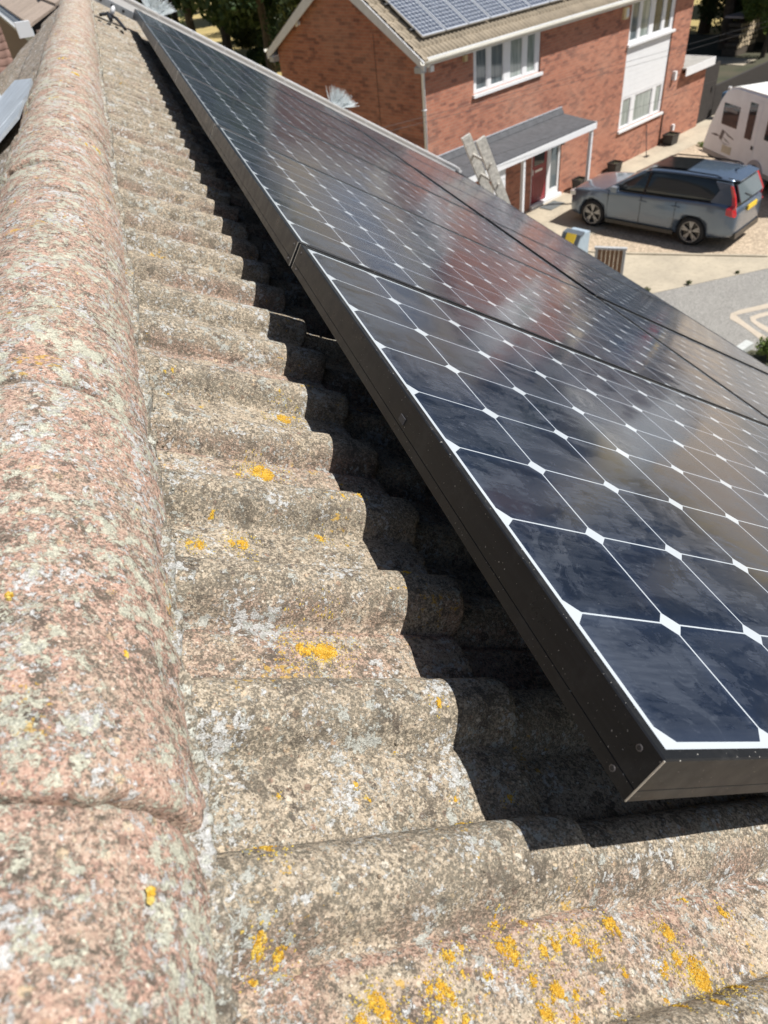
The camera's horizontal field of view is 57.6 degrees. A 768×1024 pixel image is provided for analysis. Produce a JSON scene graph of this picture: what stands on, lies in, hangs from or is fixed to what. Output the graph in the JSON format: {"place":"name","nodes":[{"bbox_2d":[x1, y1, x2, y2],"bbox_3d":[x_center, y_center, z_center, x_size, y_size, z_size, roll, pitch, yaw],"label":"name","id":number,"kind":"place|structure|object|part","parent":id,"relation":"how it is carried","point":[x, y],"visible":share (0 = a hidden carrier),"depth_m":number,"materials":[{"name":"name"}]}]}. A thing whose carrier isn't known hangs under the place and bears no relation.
{"place":"outdoors","nodes":[
{"label":"outdoors","id":0,"kind":"place"},
{"bbox_2d":[0,27,12,72],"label":"neighbour house","id":1,"kind":"structure","parent":0,"point":[6,59],"depth_m":21.39,"materials":[{"name":"brown brick"}]},
{"bbox_2d":[170,0,724,75],"bbox_3d":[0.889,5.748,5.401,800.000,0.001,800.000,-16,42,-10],"label":"ground","id":2,"kind":"structure","parent":0,"point":[207,30],"depth_m":59.66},
{"bbox_2d":[140,0,178,22],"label":"tree","id":3,"kind":"object","parent":2,"relation":"on","point":[174,15],"visible":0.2,"depth_m":52.36,"materials":[{"name":"green plant"}]},
{"bbox_2d":[156,0,185,25],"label":"bush","id":4,"kind":"object","parent":2,"relation":"on","point":[182,19],"visible":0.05,"depth_m":60.41,"materials":[{"name":"green plant"}]},
{"bbox_2d":[164,14,179,22],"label":"bush","id":5,"kind":"object","parent":2,"relation":"on","point":[168,16],"visible":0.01,"depth_m":50.70,"materials":[{"name":"green plant"}]},
{"bbox_2d":[172,0,205,31],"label":"tree","id":6,"kind":"object","parent":2,"relation":"on","point":[186,7],"visible":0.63,"depth_m":44.95,"materials":[{"name":"green plant"}]},
{"bbox_2d":[220,26,232,50],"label":"trunk","id":7,"kind":"object","parent":2,"relation":"on","point":[226,40],"visible":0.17,"depth_m":51.14,"materials":[{"name":"green plant"}]},
{"bbox_2d":[190,0,279,72],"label":"tree","id":8,"kind":"object","parent":2,"relation":"on","point":[230,10],"visible":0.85,"depth_m":40.01,"materials":[{"name":"green plant"}]},
{"bbox_2d":[230,23,259,49],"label":"bush","id":9,"kind":"object","parent":2,"relation":"on","point":[246,36],"visible":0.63,"depth_m":49.35,"materials":[{"name":"green plant"}]},
{"bbox_2d":[210,0,287,71],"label":"tree","id":10,"kind":"object","parent":2,"relation":"on","point":[239,26],"visible":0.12,"depth_m":42.88,"materials":[{"name":"green plant"}]},
{"bbox_2d":[246,30,265,67],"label":"bush","id":11,"kind":"object","parent":2,"relation":"on","point":[256,55],"visible":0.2,"depth_m":44.89,"materials":[{"name":"green plant"}]},
{"bbox_2d":[262,0,290,70],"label":"bush","id":12,"kind":"object","parent":2,"relation":"on","point":[272,31],"visible":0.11,"depth_m":39.62,"materials":[{"name":"green plant"}]},
{"bbox_2d":[274,0,300,30],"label":"tree","id":13,"kind":"object","parent":2,"relation":"on","point":[291,5],"visible":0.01,"depth_m":33.30,"materials":[{"name":"green plant"}]},
{"bbox_2d":[0,0,767,1023],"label":"tiled house","id":14,"kind":"structure","parent":2,"relation":"on","point":[290,732],"depth_m":0.61,"materials":[{"name":"concrete"}]},
{"bbox_2d":[99,6,126,30],"bbox_3d":[-1.907,-3.504,4.925,0.181,0.095,0.362,11,32,-30],"label":"roof bracket","id":15,"kind":"object","parent":14,"relation":"attached to","point":[110,16],"visible":1,"depth_m":4.96,"materials":[{"name":"black plastic"}]},
{"bbox_2d":[142,0,176,15],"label":"bristle tuft","id":16,"kind":"object","parent":14,"relation":"on","point":[162,9],"visible":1,"depth_m":6.93,"materials":[{"name":"white"}]},
{"bbox_2d":[326,85,356,107],"bbox_3d":[-0.477,-4.734,7.952,0.372,0.266,0.148,-16,42,-10],"label":"bristle tuft","id":17,"kind":"object","parent":14,"relation":"on","point":[338,98],"visible":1,"depth_m":7.95,"materials":[{"name":"white"}]},
{"bbox_2d":[264,0,715,212],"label":"brick house","id":18,"kind":"structure","parent":2,"relation":"on","point":[380,63],"depth_m":19.75,"materials":[{"name":"red brick"}]},
{"bbox_2d":[384,3,414,31],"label":"mounting rails","id":19,"kind":"object","parent":18,"relation":"attached to","point":[411,29],"visible":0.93,"depth_m":16.95,"materials":[{"name":"metal"}]},
{"bbox_2d":[385,0,445,37],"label":"solar panel","id":20,"kind":"object","parent":19,"relation":"attached to","point":[418,18],"visible":1,"depth_m":17.07,"materials":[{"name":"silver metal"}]},
{"bbox_2d":[416,0,467,30],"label":"solar panel","id":21,"kind":"object","parent":19,"relation":"attached to","point":[445,15],"visible":1,"depth_m":17.48,"materials":[{"name":"blue glass"}]},
{"bbox_2d":[445,0,489,24],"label":"solar panel","id":22,"kind":"object","parent":19,"relation":"attached to","point":[470,12],"visible":1,"depth_m":17.88,"materials":[{"name":"blue glass"}]},
{"bbox_2d":[472,0,510,18],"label":"solar panel","id":23,"kind":"object","parent":19,"relation":"attached to","point":[492,9],"visible":1,"depth_m":18.27,"materials":[{"name":"blue glass"}]},
{"bbox_2d":[499,0,530,13],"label":"solar panel","id":24,"kind":"object","parent":19,"relation":"attached to","point":[513,6],"visible":1,"depth_m":18.67,"materials":[{"name":"blue glass"}]},
{"bbox_2d":[524,0,549,7],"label":"solar panel","id":25,"kind":"object","parent":19,"relation":"attached to","point":[533,3],"visible":1,"depth_m":19.05,"materials":[{"name":"blue glass"}]},
{"bbox_2d":[472,32,542,98],"bbox_3d":[3.366,-12.247,18.956,3.050,1.195,0.180,-36,49,-29],"label":"window","id":26,"kind":"structure","parent":18,"relation":"in","point":[506,62],"depth_m":19.02,"materials":[{"name":"white plastic"}]},
{"bbox_2d":[530,151,546,204],"bbox_3d":[4.858,-10.770,21.912,0.790,1.960,0.060,-36,49,-29],"label":"door","id":27,"kind":"structure","parent":18,"relation":"in","point":[539,161],"depth_m":22.06,"materials":[{"name":"red wood"}]},
{"bbox_2d":[383,21,766,127],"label":"overhead cable","id":28,"kind":"object","parent":18,"relation":"attached to","point":[559,80],"visible":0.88,"depth_m":17.22,"materials":[{"name":"black plastic"}]},
{"bbox_2d":[460,62,765,166],"bbox_3d":[9.183,-12.918,21.148,30.001,1.408,0.008,-36,49,-29],"label":"overhead cable","id":29,"kind":"object","parent":18,"relation":"attached to","point":[614,115],"visible":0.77,"depth_m":19.08,"materials":[{"name":"black plastic"}]},
{"bbox_2d":[617,81,663,133],"bbox_3d":[8.985,-14.138,24.382,2.960,1.035,0.180,-36,49,-29],"label":"window","id":30,"kind":"structure","parent":18,"relation":"in","point":[651,94],"depth_m":24.43,"materials":[{"name":"white plastic"}]},
{"bbox_2d":[627,0,675,47],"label":"window","id":31,"kind":"structure","parent":18,"relation":"in","point":[650,19],"depth_m":22.73,"materials":[{"name":"white plastic"}]},
{"bbox_2d":[697,0,711,33],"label":"tree","id":32,"kind":"object","parent":2,"relation":"on","point":[703,28],"visible":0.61,"depth_m":41.70,"materials":[{"name":"green plant"}]},
{"bbox_2d":[734,12,766,42],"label":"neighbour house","id":33,"kind":"structure","parent":2,"relation":"on","point":[761,37],"depth_m":38.26,"materials":[{"name":"brick"}]},
{"bbox_2d":[392,27,763,130],"bbox_3d":[8.913,-13.781,20.624,30.000,1.338,0.008,-36,49,-29],"label":"overhead cable","id":34,"kind":"object","parent":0,"point":[561,85],"visible":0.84,"depth_m":17.35,"materials":[{"name":"black plastic"}]},
{"bbox_2d":[524,115,713,235],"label":"house path","id":35,"kind":"structure","parent":0,"point":[560,219],"depth_m":24.17,"materials":[{"name":"beige concrete"}]},
{"bbox_2d":[540,200,563,209],"bbox_3d":[5.400,-9.841,22.415,0.760,0.016,0.440,-36,49,-29],"label":"doormat","id":36,"kind":"object","parent":35,"relation":"on","point":[552,205],"visible":1,"depth_m":22.39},
{"bbox_2d":[571,176,584,188],"bbox_3d":[6.460,-10.866,23.089,0.439,0.487,0.346,-36,49,-29],"label":"planter","id":37,"kind":"object","parent":35,"relation":"on","point":[577,181],"visible":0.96,"depth_m":22.99,"materials":[{"name":"black plastic"}]},
{"bbox_2d":[607,160,622,171],"bbox_3d":[7.977,-12.001,24.202,0.454,0.435,0.403,-36,49,-29],"label":"planter","id":38,"kind":"object","parent":35,"relation":"on","point":[614,165],"visible":1,"depth_m":24.13,"materials":[{"name":"black plastic"}]},
{"bbox_2d":[643,125,649,157],"bbox_3d":[9.489,-13.326,25.101,0.232,0.963,0.596,4,42,13],"label":"leaning pole","id":39,"kind":"object","parent":35,"relation":"on","point":[646,156],"visible":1,"depth_m":25.19,"materials":[{"name":"black plastic"}]},
{"bbox_2d":[662,131,680,145],"bbox_3d":[10.683,-13.952,26.021,0.540,0.453,0.432,-36,49,-29],"label":"planter","id":40,"kind":"object","parent":35,"relation":"on","point":[670,138],"visible":1,"depth_m":25.95,"materials":[{"name":"black plastic"}]},
{"bbox_2d":[697,61,720,122],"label":"timber gate","id":41,"kind":"structure","parent":35,"relation":"on","point":[707,95],"depth_m":27.34,"materials":[{"name":"black wood"}]},
{"bbox_2d":[588,141,767,254],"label":"driveway gravel","id":42,"kind":"structure","parent":0,"point":[753,239],"depth_m":19.52,"materials":[{"name":"beige gravel"}]},
{"bbox_2d":[570,154,763,244],"bbox_3d":[7.886,-9.018,19.798,5.005,1.861,2.160,29,53,34],"label":"parked car","id":43,"kind":"object","parent":42,"relation":"on","point":[690,201],"visible":1,"depth_m":18.84,"materials":[{"name":"blue paint"}]},
{"bbox_3d":[9.504,-8.459,18.167,0.245,0.400,1.320,29,53,34],"label":"rear window","id":44,"kind":"part","parent":43,"relation":"part of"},
{"bbox_2d":[702,82,767,185],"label":"caravan","id":45,"kind":"object","parent":42,"relation":"on","point":[738,129],"visible":0.52,"depth_m":21.75,"materials":[{"name":"white plastic"}]},
{"bbox_2d":[721,102,740,128],"bbox_3d":[11.018,-12.600,22.199,0.023,0.600,0.860,-12,41,-5],"label":"window","id":46,"kind":"structure","parent":45,"relation":"in","point":[730,117],"depth_m":22.18,"materials":[{"name":"black glass"}]},
{"bbox_2d":[736,97,763,164],"bbox_3d":[11.256,-11.696,21.518,0.032,1.780,0.720,-12,41,-5],"label":"door","id":47,"kind":"structure","parent":45,"relation":"in","point":[755,107],"depth_m":21.48,"materials":[{"name":"white plastic"}]},
{"bbox_2d":[764,123,767,140],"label":"window","id":48,"kind":"structure","parent":45,"relation":"in","point":[766,133],"depth_m":20.83,"materials":[{"name":"black glass"}]},
{"bbox_2d":[588,252,767,292],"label":"driveway apron","id":49,"kind":"object","parent":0,"point":[657,273],"visible":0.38,"depth_m":18.03,"materials":[{"name":"beige concrete"}]},
{"bbox_2d":[561,227,589,252],"bbox_3d":[4.945,-6.832,18.287,0.670,1.060,0.540,-35,48,-28],"label":"storage bin","id":50,"kind":"object","parent":49,"relation":"on","point":[578,237],"visible":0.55,"depth_m":17.96,"materials":[{"name":"white plastic"}]},
{"bbox_2d":[594,246,626,274],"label":"slatted gate","id":51,"kind":"structure","parent":49,"relation":"on","point":[604,251],"depth_m":17.08,"materials":[{"name":"brown wood"}]},
{"bbox_2d":[588,250,767,256],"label":"kerb edging","id":52,"kind":"object","parent":49,"relation":"on","point":[692,254],"visible":0.33,"depth_m":18.63,"materials":[{"name":"beige concrete"}]},
{"bbox_2d":[652,268,767,350],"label":"road","id":53,"kind":"structure","parent":0,"point":[712,305],"depth_m":16.59,"materials":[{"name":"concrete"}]},
{"bbox_2d":[0,0,59,58],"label":"neighbour roof wing","id":54,"kind":"structure","parent":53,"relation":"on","point":[21,21],"depth_m":8.08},
{"bbox_2d":[461,133,510,204],"bbox_3d":[2.360,-2.436,9.867,2.471,5.685,0.580,-16,42,-10],"label":"ladder","id":55,"kind":"object","parent":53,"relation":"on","point":[486,158],"visible":0.09,"depth_m":8.03,"materials":[{"name":"silver metal"}]},
{"bbox_2d":[737,340,753,351],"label":"kerb block","id":56,"kind":"structure","parent":53,"relation":"on","point":[746,345],"depth_m":14.76,"materials":[{"name":"concrete"}]},
{"bbox_2d":[730,303,767,339],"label":"trench reinstatement","id":57,"kind":"structure","parent":53,"relation":"on","point":[737,319],"depth_m":15.93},
{"bbox_2d":[746,350,767,365],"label":"planting bed","id":58,"kind":"object","parent":53,"relation":"on","point":[761,358],"depth_m":14.60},
{"bbox_2d":[754,336,767,358],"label":"shrub","id":59,"kind":"object","parent":58,"relation":"on","point":[762,345],"visible":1,"depth_m":14.34,"materials":[{"name":"green plant"}]},
{"bbox_2d":[750,312,767,331],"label":"trench reinstatement","id":60,"kind":"structure","parent":53,"relation":"on","point":[757,323],"depth_m":15.76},
{"bbox_2d":[721,86,731,99],"bbox_3d":[13.630,-16.305,27.785,0.400,1.100,0.300,-36,49,-29],"label":"blue bottle crate","id":61,"kind":"object","parent":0,"point":[724,93],"visible":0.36,"depth_m":27.53,"materials":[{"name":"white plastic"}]},
{"bbox_2d":[686,34,767,83],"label":"shaded ground","id":62,"kind":"structure","parent":0,"point":[708,49],"depth_m":37.37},
{"bbox_2d":[717,0,735,49],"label":"tree","id":63,"kind":"object","parent":62,"relation":"on","point":[729,8],"visible":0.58,"depth_m":37.08,"materials":[{"name":"green plant"}]},
{"bbox_2d":[696,0,760,33],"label":"bush","id":64,"kind":"object","parent":62,"relation":"on","point":[712,7],"visible":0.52,"depth_m":38.50,"materials":[{"name":"green plant"}]},
{"bbox_2d":[715,57,756,65],"bbox_3d":[17.636,-22.996,35.627,1.630,0.030,2.080,-36,49,-29],"label":"paved patch","id":65,"kind":"object","parent":62,"relation":"on","point":[734,61],"visible":0.75,"depth_m":35.45,"materials":[{"name":"beige concrete"}]},
{"bbox_2d":[710,61,767,116],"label":"fence","id":66,"kind":"object","parent":62,"relation":"on","point":[757,74],"visible":0.6,"depth_m":28.93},
{"bbox_2d":[721,11,764,56],"bbox_3d":[18.633,-24.952,36.408,2.050,1.740,1.020,-31,46,-25],"label":"log pile","id":67,"kind":"object","parent":62,"relation":"on","point":[739,44],"visible":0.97,"depth_m":36.18,"materials":[{"name":"brown plant"}]},
{"bbox_2d":[741,0,767,57],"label":"tree","id":68,"kind":"object","parent":62,"relation":"on","point":[755,8],"visible":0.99,"depth_m":34.52,"materials":[{"name":"green plant"}]},
{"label":"mounting rails","id":69,"kind":"object","parent":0,"visible":0},
{"bbox_2d":[94,0,136,21],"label":"perforated channel","id":70,"kind":"object","parent":69,"relation":"attached to","point":[120,9],"visible":0.15,"depth_m":5.14,"materials":[{"name":"metal"}]},
{"bbox_2d":[133,9,359,130],"bbox_3d":[-1.011,-3.232,5.141,1.560,0.046,1.050,11,32,-30],"label":"solar panel","id":71,"kind":"object","parent":69,"relation":"attached to","point":[141,18],"visible":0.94,"depth_m":5.05,"materials":[{"name":"glass"}]},
{"bbox_2d":[142,23,407,164],"bbox_3d":[-0.675,-2.586,4.363,1.560,0.046,1.050,11,32,-30],"label":"solar panel","id":72,"kind":"object","parent":69,"relation":"attached to","point":[153,35],"visible":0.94,"depth_m":4.28,"materials":[{"name":"glass"}]},
{"bbox_2d":[155,42,481,216],"bbox_3d":[-0.338,-1.941,3.583,1.560,0.046,1.050,11,32,-30],"label":"solar panel","id":73,"kind":"object","parent":69,"relation":"attached to","point":[174,62],"visible":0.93,"depth_m":3.47,"materials":[{"name":"glass"}]},
{"bbox_2d":[175,72,591,294],"bbox_3d":[-0.002,-1.297,2.804,1.560,0.046,1.050,11,32,-30],"label":"solar panel","id":74,"kind":"object","parent":69,"relation":"attached to","point":[210,107],"visible":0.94,"depth_m":2.66,"materials":[{"name":"glass"}]},
{"bbox_2d":[326,106,519,210],"bbox_3d":[0.331,-2.975,5.933,1.560,0.047,1.050,11,32,-30],"label":"solar panel","id":75,"kind":"object","parent":69,"relation":"attached to","point":[405,149],"visible":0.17,"depth_m":5.91,"materials":[{"name":"glass"}]},
{"bbox_2d":[363,132,583,250],"bbox_3d":[0.668,-2.332,5.153,1.560,0.047,1.050,11,32,-30],"label":"solar panel","id":76,"kind":"object","parent":69,"relation":"attached to","point":[411,161],"visible":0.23,"depth_m":5.11,"materials":[{"name":"glass"}]},
{"bbox_2d":[211,124,767,425],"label":"solar panel","id":77,"kind":"object","parent":69,"relation":"attached to","point":[295,204],"visible":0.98,"depth_m":1.82,"materials":[{"name":"glass"}]},
{"bbox_2d":[291,244,767,801],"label":"solar panel","id":78,"kind":"object","parent":69,"relation":"attached to","point":[609,522],"visible":1,"depth_m":0.79,"materials":[{"name":"glass"}]},
{"bbox_2d":[414,167,677,309],"bbox_3d":[1.006,-1.689,4.373,1.560,0.046,1.050,11,32,-30],"label":"solar panel","id":79,"kind":"object","parent":69,"relation":"attached to","point":[484,210],"visible":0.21,"depth_m":4.29,"materials":[{"name":"glass"}]},
{"bbox_2d":[486,218,767,373],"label":"solar panel","id":80,"kind":"object","parent":69,"relation":"attached to","point":[595,283],"visible":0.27,"depth_m":3.46,"materials":[{"name":"glass"}]},
{"bbox_2d":[598,298,767,417],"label":"solar panel","id":81,"kind":"object","parent":69,"relation":"attached to","point":[747,384],"visible":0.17,"depth_m":2.69,"materials":[{"name":"glass"}]}
]}

